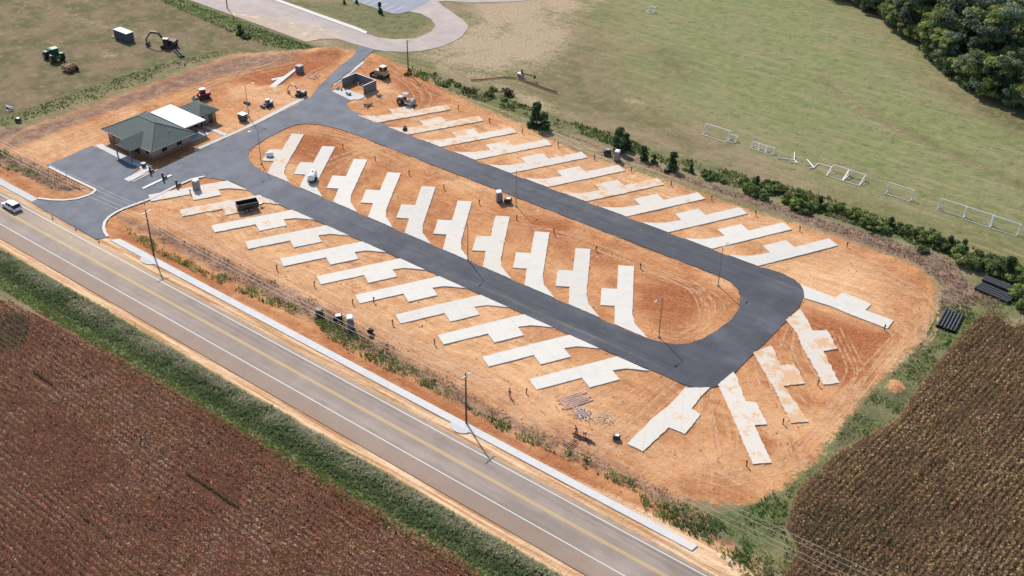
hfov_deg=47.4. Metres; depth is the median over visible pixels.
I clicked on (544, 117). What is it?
evergreen bush
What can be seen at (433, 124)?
concrete pad
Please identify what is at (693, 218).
concrete pad
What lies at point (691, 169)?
shrub
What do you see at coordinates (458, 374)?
power line
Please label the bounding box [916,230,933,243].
shrub
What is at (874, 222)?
shrub
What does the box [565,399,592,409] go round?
plastic pipe
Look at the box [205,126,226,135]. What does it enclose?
concrete walk
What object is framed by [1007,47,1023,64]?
forest tree
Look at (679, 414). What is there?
concrete pad
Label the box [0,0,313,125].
field edge grass
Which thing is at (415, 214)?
concrete pad
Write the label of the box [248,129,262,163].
street lamp
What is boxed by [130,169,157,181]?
kerb
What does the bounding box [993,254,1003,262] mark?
shrub
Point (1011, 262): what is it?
shrub
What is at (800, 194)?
shrub
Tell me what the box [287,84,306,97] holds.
excavator
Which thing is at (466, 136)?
concrete pad
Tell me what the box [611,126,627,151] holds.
evergreen bush
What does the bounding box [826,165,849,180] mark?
soccer goal
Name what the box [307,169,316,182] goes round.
water trailer
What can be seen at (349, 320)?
portable toilet
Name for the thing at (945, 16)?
forest tree
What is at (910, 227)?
shrub
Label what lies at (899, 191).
soccer goal
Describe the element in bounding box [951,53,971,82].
forest tree
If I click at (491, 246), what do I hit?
concrete pad
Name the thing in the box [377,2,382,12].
young tree
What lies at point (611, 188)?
concrete pad
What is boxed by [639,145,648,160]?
evergreen bush
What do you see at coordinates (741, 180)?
shrub
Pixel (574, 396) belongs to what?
plastic pipe
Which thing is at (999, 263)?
shrub
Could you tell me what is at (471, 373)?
power line
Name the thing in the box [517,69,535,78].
loader attachment
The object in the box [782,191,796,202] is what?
shrub
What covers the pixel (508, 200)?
generator
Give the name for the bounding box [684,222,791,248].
concrete pad
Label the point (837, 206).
shrub
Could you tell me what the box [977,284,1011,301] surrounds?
drain pipe
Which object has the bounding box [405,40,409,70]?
utility pole
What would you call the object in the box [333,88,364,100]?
concrete walk
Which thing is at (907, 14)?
forest tree
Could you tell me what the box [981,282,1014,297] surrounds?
drain pipe
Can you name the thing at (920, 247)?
shrub
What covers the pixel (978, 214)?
soccer goal
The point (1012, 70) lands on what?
forest tree
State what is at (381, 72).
bulldozer
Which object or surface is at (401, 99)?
compactor
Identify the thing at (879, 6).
forest tree
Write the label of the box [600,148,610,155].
generator
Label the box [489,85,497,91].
shrub
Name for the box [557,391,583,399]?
plastic pipe
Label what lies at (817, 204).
shrub
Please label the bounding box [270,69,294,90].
concrete flume
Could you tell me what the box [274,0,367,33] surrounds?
gutter strip
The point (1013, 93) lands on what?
forest tree
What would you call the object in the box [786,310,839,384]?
concrete pad
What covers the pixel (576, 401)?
plastic pipe
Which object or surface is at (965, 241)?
shrub
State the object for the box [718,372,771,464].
concrete pad
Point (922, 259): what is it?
brush litter
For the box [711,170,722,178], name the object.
shrub
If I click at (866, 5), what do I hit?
forest tree
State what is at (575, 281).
concrete pad
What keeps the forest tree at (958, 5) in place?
on the grass field
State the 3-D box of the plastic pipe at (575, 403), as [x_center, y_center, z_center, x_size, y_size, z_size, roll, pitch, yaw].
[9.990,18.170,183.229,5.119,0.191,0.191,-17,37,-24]
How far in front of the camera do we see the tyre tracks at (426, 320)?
204.10 m
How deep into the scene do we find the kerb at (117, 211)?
234.83 m
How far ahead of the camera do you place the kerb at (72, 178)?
239.87 m
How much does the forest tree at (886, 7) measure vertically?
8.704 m
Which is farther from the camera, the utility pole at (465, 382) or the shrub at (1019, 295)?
the shrub at (1019, 295)
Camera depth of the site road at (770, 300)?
228.82 m
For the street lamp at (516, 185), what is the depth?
233.42 m
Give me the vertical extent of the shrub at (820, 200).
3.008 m
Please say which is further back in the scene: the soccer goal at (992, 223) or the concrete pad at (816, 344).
the soccer goal at (992, 223)
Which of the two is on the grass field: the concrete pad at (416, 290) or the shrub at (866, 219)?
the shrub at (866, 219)
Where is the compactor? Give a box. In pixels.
[396,92,415,106]
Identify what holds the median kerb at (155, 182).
on the site road at (770, 300)
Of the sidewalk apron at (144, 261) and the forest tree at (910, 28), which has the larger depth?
the forest tree at (910, 28)
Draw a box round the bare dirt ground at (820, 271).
[0,47,939,575]
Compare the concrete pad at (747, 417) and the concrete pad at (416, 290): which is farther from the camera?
the concrete pad at (416, 290)
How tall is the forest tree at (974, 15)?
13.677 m
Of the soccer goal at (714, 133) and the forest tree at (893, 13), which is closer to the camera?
the soccer goal at (714, 133)
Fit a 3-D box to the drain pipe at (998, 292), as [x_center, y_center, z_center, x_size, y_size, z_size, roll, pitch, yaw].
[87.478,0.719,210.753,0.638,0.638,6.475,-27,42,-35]
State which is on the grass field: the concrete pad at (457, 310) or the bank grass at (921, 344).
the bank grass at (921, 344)
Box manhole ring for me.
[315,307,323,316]
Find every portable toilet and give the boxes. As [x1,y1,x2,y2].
[192,178,200,190]
[346,314,354,329]
[496,189,502,202]
[613,149,620,161]
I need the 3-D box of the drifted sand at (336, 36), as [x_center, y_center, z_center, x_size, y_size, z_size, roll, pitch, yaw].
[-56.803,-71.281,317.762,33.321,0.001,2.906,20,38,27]
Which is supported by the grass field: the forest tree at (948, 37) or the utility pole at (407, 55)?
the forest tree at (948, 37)
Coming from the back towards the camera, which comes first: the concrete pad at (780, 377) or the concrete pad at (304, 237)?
the concrete pad at (304, 237)
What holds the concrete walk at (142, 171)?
on the bare dirt ground at (820, 271)
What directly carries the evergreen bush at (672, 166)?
on the grass field
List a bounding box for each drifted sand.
[230,13,326,40]
[267,17,345,39]
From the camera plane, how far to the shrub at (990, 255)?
218.23 m
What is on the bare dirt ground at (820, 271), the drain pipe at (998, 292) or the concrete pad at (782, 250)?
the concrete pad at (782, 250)
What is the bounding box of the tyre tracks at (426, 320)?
[88,66,927,447]
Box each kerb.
[36,166,96,200]
[102,176,204,236]
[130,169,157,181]
[142,174,171,188]
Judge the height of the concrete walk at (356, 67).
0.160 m
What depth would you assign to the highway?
180.63 m
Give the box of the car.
[1,200,21,212]
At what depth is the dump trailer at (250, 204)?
232.90 m
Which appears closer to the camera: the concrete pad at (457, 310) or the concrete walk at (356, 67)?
the concrete pad at (457, 310)
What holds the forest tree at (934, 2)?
on the grass field
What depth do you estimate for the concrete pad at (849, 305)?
207.18 m
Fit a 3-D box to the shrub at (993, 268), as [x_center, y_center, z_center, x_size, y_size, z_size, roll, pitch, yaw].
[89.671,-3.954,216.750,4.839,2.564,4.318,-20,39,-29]
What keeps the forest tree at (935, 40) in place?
on the grass field
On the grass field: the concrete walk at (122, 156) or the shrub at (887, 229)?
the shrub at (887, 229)
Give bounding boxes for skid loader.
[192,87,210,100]
[260,98,272,108]
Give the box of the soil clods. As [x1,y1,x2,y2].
[7,61,926,500]
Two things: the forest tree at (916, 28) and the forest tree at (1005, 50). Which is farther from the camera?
the forest tree at (916, 28)
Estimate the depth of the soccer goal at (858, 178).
246.37 m
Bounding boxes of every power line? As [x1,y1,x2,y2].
[1,140,880,575]
[6,152,848,575]
[11,158,836,575]
[19,153,868,575]
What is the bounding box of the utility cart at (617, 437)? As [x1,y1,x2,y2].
[609,434,620,440]
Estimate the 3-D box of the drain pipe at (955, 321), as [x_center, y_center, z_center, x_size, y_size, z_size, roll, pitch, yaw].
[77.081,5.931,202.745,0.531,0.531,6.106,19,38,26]
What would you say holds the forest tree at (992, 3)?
on the grass field
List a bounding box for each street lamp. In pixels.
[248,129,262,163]
[462,223,468,260]
[515,166,521,205]
[654,297,662,336]
[717,242,728,285]
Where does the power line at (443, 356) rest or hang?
attached to the utility pole at (146, 213)
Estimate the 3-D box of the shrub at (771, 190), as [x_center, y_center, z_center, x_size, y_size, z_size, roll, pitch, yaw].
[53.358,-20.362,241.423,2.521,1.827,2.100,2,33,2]
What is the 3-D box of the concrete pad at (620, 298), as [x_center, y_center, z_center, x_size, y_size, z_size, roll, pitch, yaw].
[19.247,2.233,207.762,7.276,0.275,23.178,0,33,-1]
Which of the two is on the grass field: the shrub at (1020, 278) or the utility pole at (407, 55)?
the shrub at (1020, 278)
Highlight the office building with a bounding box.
[101,100,218,161]
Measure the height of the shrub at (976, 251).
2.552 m
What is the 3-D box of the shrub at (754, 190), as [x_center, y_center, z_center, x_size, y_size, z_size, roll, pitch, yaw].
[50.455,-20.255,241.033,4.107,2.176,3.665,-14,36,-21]
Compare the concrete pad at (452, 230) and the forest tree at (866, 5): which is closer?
the concrete pad at (452, 230)
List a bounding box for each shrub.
[241,33,251,38]
[459,86,469,92]
[466,88,476,93]
[483,90,494,96]
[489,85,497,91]
[687,163,693,172]
[700,169,713,177]
[703,175,712,179]
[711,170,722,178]
[737,178,749,185]
[742,181,751,191]
[747,183,764,196]
[753,175,759,185]
[759,189,770,197]
[765,186,775,192]
[772,181,788,192]
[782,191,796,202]
[789,203,796,210]
[790,196,806,208]
[793,187,805,198]
[795,202,813,214]
[806,202,820,209]
[816,195,823,209]
[821,202,833,210]
[832,202,845,212]
[839,208,852,216]
[846,206,862,219]
[859,214,872,223]
[863,218,881,229]
[876,222,893,233]
[887,216,894,227]
[893,223,908,232]
[898,227,908,235]
[899,224,913,233]
[911,226,924,236]
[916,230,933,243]
[916,244,930,252]
[926,228,941,243]
[931,238,952,250]
[944,235,953,250]
[948,239,965,254]
[953,249,975,264]
[960,251,985,270]
[962,238,968,250]
[967,249,985,257]
[978,251,999,265]
[985,258,1004,275]
[992,256,1008,269]
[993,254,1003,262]
[999,255,1017,280]
[1005,267,1022,283]
[1006,271,1018,282]
[1008,283,1023,294]
[1011,288,1023,308]
[1015,267,1023,282]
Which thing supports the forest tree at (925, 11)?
on the grass field
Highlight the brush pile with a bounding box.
[498,87,513,95]
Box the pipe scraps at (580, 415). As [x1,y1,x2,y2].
[569,406,593,420]
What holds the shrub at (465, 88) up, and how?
on the grass field
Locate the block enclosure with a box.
[342,73,376,94]
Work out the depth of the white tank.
252.26 m
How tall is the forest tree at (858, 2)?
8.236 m
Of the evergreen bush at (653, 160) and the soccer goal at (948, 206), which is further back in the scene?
the evergreen bush at (653, 160)
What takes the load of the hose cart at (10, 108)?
on the grass field
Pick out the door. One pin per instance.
(210, 117)
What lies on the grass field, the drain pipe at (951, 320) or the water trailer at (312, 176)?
the drain pipe at (951, 320)
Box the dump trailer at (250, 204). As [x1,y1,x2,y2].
[235,197,263,211]
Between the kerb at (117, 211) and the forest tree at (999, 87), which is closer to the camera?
the kerb at (117, 211)
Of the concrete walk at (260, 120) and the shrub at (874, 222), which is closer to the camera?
the shrub at (874, 222)
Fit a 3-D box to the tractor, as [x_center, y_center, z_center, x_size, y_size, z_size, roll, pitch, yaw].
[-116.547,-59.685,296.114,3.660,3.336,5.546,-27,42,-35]
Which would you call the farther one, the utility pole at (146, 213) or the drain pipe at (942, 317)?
the utility pole at (146, 213)
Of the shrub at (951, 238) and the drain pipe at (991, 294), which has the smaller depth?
the drain pipe at (991, 294)
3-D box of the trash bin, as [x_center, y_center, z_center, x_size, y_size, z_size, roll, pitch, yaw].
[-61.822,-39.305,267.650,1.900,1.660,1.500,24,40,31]
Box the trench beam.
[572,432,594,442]
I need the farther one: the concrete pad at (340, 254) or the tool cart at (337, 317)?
the concrete pad at (340, 254)
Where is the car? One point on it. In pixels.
(13, 206)
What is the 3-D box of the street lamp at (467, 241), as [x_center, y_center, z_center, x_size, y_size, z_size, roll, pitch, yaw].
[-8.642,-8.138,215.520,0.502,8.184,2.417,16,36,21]
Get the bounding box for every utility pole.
[141,210,154,255]
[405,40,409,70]
[461,372,470,423]
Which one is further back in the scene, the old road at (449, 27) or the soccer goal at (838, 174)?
the old road at (449, 27)
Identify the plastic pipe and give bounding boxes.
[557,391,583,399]
[558,395,582,403]
[560,391,586,401]
[561,398,589,408]
[562,396,585,404]
[563,396,590,405]
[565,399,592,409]
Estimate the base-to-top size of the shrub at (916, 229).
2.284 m
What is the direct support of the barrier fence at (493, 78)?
on the grass field
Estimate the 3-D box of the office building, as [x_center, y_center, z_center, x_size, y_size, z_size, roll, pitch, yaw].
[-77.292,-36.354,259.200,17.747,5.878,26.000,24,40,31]
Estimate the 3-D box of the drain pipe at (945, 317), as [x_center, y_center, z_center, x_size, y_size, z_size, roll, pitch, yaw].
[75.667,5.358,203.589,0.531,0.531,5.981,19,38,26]
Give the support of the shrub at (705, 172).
on the grass field
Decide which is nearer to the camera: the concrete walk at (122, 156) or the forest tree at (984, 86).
the concrete walk at (122, 156)
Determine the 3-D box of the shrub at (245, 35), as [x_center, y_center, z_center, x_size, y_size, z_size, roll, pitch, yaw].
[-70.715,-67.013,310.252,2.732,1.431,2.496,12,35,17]
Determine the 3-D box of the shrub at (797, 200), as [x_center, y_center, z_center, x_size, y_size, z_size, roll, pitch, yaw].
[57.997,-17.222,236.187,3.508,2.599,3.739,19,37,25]
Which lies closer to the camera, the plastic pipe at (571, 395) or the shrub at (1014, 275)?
the plastic pipe at (571, 395)
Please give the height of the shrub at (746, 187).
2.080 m
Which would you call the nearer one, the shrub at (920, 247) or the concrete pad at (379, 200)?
the shrub at (920, 247)
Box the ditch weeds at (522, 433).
[0,149,773,575]
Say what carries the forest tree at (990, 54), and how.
on the grass field
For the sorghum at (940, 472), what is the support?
on the crop soil
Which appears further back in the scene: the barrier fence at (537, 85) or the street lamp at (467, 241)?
the barrier fence at (537, 85)
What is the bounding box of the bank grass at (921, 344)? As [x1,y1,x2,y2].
[706,294,1023,575]
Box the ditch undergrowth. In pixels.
[410,66,1022,267]
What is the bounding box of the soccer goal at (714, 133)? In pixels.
[702,123,730,141]
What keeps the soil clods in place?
on the bare dirt ground at (820, 271)
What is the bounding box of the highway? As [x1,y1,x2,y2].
[0,191,715,575]
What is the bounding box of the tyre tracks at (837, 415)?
[49,59,939,485]
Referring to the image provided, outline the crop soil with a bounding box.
[0,300,1023,575]
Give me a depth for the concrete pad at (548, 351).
194.39 m
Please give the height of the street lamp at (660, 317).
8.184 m
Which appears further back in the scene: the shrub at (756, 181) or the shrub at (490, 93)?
the shrub at (490, 93)
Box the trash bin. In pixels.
[237,111,247,121]
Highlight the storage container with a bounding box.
[113,27,133,42]
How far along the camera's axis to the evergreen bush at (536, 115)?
265.45 m
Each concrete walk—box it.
[96,144,132,160]
[125,159,152,180]
[195,96,308,151]
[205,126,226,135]
[333,61,364,85]
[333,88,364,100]
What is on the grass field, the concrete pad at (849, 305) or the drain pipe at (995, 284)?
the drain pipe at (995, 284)
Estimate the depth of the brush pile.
280.61 m
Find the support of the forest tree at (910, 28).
on the grass field
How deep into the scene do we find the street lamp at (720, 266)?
210.06 m
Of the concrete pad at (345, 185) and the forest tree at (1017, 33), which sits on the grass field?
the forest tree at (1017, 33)
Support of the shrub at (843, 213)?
on the grass field
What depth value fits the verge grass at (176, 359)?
178.02 m
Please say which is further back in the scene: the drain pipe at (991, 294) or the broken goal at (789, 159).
the broken goal at (789, 159)
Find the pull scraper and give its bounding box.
[61,61,78,72]
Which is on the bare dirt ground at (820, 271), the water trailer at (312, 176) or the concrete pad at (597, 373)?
the concrete pad at (597, 373)
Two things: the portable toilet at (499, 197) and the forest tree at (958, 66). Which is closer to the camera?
the portable toilet at (499, 197)
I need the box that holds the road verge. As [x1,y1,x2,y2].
[0,186,751,575]
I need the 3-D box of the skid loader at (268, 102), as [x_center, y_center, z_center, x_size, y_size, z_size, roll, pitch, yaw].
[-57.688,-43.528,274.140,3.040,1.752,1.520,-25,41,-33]
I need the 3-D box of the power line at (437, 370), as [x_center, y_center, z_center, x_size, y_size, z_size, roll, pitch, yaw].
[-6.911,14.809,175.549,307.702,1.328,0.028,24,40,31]
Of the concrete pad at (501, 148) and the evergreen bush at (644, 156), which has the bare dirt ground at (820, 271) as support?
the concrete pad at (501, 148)
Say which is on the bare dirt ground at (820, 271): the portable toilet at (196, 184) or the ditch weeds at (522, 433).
the ditch weeds at (522, 433)
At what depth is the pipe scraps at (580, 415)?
180.94 m
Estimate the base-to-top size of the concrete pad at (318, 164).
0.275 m
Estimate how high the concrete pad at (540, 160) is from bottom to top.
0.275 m
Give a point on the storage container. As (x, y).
(124, 34)
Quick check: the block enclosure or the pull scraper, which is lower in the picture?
the block enclosure
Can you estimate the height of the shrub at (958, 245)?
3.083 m
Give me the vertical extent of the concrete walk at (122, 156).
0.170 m
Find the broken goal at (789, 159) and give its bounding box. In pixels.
[778,150,796,162]
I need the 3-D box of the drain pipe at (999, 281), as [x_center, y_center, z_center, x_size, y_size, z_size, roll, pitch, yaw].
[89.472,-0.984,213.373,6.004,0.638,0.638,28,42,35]
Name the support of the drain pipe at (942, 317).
on the grass field
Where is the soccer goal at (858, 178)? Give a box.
[843,170,866,185]
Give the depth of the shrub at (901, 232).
227.49 m
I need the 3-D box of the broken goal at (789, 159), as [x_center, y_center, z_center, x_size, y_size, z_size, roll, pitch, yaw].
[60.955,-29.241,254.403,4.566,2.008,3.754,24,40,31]
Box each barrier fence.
[471,76,515,80]
[518,77,556,92]
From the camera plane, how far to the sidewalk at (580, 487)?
183.06 m
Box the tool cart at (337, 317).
[328,314,342,322]
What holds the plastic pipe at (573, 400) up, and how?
on the tyre tracks at (837, 415)
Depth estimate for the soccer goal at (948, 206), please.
235.13 m
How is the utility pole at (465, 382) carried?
on the sidewalk at (580, 487)
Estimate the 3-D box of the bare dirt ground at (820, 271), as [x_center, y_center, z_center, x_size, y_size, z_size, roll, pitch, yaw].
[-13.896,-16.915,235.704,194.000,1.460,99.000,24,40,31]
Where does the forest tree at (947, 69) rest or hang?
on the grass field
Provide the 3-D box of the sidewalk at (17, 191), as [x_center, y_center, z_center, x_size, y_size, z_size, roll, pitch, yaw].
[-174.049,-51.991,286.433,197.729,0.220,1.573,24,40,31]
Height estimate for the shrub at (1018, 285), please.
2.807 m
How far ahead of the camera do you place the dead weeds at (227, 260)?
207.83 m
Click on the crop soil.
(214, 492)
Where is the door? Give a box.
[208,113,213,123]
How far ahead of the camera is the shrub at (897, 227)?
228.60 m
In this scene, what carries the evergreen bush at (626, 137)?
on the grass field
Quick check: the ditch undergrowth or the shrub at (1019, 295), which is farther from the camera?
the ditch undergrowth
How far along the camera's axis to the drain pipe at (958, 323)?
202.13 m
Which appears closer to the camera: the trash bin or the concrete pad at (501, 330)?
the concrete pad at (501, 330)
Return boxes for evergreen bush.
[236,24,243,35]
[526,101,542,128]
[537,113,550,129]
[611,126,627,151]
[620,132,631,149]
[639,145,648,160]
[650,154,657,163]
[666,151,678,171]
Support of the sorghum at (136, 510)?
on the crop soil
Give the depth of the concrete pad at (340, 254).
219.27 m
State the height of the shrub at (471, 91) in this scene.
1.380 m
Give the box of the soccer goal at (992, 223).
[989,216,1021,235]
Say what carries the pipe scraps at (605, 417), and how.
on the tyre tracks at (837, 415)
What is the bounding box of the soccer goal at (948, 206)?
[937,198,966,216]
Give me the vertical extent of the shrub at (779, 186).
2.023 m
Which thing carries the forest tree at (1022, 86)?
on the grass field
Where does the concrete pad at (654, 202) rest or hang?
on the bare dirt ground at (820, 271)
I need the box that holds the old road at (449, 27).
[190,0,526,51]
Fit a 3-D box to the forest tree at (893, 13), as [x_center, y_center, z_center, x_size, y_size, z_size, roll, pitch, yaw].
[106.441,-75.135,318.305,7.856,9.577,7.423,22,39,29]
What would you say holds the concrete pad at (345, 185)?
on the bare dirt ground at (820, 271)
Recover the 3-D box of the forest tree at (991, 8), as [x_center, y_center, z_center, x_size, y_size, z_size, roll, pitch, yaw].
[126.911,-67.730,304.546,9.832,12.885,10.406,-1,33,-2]
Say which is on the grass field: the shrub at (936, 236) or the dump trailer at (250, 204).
the shrub at (936, 236)
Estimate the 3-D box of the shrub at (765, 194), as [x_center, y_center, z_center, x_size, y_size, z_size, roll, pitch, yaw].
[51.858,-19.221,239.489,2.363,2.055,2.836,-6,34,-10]
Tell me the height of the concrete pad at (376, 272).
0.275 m
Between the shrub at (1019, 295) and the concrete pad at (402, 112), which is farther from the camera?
the concrete pad at (402, 112)
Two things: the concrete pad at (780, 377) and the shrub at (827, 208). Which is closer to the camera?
the concrete pad at (780, 377)
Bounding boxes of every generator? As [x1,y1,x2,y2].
[504,197,511,204]
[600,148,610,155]
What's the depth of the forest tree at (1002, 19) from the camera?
292.35 m
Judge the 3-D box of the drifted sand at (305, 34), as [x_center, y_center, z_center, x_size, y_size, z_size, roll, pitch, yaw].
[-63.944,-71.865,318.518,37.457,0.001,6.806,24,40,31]
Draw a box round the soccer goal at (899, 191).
[885,182,914,201]
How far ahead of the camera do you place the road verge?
178.47 m
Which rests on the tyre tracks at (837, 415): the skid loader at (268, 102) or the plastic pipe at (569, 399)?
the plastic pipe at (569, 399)
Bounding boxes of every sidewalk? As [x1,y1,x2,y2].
[0,179,36,201]
[110,239,697,550]
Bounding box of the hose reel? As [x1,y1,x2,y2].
[367,327,373,333]
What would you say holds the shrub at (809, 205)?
on the grass field
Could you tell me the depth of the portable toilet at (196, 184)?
239.16 m
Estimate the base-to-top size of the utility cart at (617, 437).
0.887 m
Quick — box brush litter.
[518,117,1002,306]
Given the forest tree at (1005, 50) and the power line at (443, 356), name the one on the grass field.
the forest tree at (1005, 50)
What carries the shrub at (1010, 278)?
on the grass field
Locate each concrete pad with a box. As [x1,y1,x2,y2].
[149,181,246,201]
[179,195,278,216]
[211,210,313,232]
[245,225,348,249]
[262,134,303,182]
[280,241,385,266]
[294,146,334,197]
[316,258,424,284]
[327,159,366,211]
[355,276,465,303]
[357,105,450,122]
[361,172,400,227]
[389,116,482,134]
[395,295,507,323]
[396,186,435,243]
[420,127,516,146]
[434,201,471,260]
[437,314,552,344]
[453,139,551,159]
[472,216,510,278]
[482,335,599,366]
[488,152,587,172]
[513,231,554,297]
[524,165,624,187]
[529,356,648,389]
[556,248,599,317]
[561,178,664,201]
[600,265,646,337]
[601,192,704,216]
[627,387,709,451]
[641,207,747,232]
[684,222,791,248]
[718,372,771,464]
[728,238,837,266]
[753,346,807,423]
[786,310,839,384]
[801,285,892,328]
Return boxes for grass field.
[0,0,1023,575]
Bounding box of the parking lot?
[352,0,428,13]
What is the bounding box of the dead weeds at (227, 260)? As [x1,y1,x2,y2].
[21,162,680,500]
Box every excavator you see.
[145,31,177,48]
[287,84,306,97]
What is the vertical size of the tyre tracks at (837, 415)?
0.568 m
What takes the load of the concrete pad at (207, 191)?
on the bare dirt ground at (820, 271)
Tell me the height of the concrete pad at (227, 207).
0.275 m
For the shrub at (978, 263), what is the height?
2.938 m
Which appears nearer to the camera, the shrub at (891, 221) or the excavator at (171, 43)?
the shrub at (891, 221)
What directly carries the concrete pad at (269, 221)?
on the bare dirt ground at (820, 271)
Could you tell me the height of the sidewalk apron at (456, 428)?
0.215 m
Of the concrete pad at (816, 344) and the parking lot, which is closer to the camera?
the concrete pad at (816, 344)
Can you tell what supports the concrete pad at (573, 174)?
on the bare dirt ground at (820, 271)
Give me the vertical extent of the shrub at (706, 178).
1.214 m
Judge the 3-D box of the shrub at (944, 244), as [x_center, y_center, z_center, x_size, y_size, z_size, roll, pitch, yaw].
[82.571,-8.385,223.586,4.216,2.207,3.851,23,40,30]
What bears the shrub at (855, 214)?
on the grass field
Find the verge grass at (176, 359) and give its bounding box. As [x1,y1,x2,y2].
[0,247,566,575]
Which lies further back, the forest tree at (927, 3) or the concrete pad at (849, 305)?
the forest tree at (927, 3)
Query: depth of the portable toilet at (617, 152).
252.24 m
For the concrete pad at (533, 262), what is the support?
on the bare dirt ground at (820, 271)
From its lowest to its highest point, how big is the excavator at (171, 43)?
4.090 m
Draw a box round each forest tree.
[851,0,861,5]
[859,0,877,11]
[874,0,892,14]
[879,0,904,23]
[885,0,905,28]
[895,0,925,35]
[904,22,922,41]
[912,18,929,46]
[915,4,933,23]
[917,7,958,54]
[921,0,932,6]
[927,27,957,59]
[930,0,939,7]
[931,0,987,35]
[933,30,961,69]
[941,56,960,75]
[950,5,991,56]
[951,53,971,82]
[961,48,991,89]
[966,25,997,54]
[968,0,1001,33]
[969,56,1004,95]
[973,52,997,56]
[978,2,1023,55]
[986,4,1013,45]
[986,56,1023,100]
[989,55,1022,88]
[997,45,1023,57]
[1000,0,1023,44]
[1001,82,1023,108]
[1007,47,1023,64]
[1010,24,1023,46]
[1017,83,1023,102]
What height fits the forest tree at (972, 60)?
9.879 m
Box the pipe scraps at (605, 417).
[595,411,613,422]
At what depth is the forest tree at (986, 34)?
292.77 m
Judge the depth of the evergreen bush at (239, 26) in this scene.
311.58 m
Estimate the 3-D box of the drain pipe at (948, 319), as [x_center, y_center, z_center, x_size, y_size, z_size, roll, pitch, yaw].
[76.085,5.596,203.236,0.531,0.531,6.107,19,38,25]
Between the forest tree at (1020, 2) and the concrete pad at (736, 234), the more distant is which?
the forest tree at (1020, 2)
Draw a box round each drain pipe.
[936,308,947,326]
[939,309,950,327]
[942,310,953,329]
[946,311,957,330]
[949,312,960,331]
[953,314,963,332]
[974,286,1008,303]
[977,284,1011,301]
[979,283,1013,300]
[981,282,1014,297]
[982,278,1012,291]
[983,276,1011,287]
[985,275,1013,287]
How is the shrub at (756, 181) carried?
on the grass field
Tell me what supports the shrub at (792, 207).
on the grass field
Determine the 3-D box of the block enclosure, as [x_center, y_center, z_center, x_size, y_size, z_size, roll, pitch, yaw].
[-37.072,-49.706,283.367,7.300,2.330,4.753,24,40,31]
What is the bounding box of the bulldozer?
[369,64,389,79]
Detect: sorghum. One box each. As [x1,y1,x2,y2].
[0,296,480,575]
[782,309,1023,575]
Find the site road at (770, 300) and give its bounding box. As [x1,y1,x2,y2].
[32,46,803,387]
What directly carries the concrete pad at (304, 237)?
on the bare dirt ground at (820, 271)
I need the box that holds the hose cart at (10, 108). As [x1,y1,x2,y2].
[5,105,13,110]
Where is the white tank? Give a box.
[265,150,273,156]
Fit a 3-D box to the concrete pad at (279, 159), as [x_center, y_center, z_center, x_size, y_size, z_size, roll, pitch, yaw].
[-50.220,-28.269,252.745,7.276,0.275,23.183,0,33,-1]
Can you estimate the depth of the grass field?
283.39 m
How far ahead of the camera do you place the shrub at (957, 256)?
218.23 m
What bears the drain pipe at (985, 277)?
on the grass field
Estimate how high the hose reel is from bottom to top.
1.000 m
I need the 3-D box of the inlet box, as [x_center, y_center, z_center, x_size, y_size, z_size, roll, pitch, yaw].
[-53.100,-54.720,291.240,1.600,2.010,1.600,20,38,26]
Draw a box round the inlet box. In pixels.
[295,64,303,73]
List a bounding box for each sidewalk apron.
[140,257,153,264]
[450,422,468,433]
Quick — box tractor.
[42,46,65,62]
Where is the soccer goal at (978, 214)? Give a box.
[962,207,993,227]

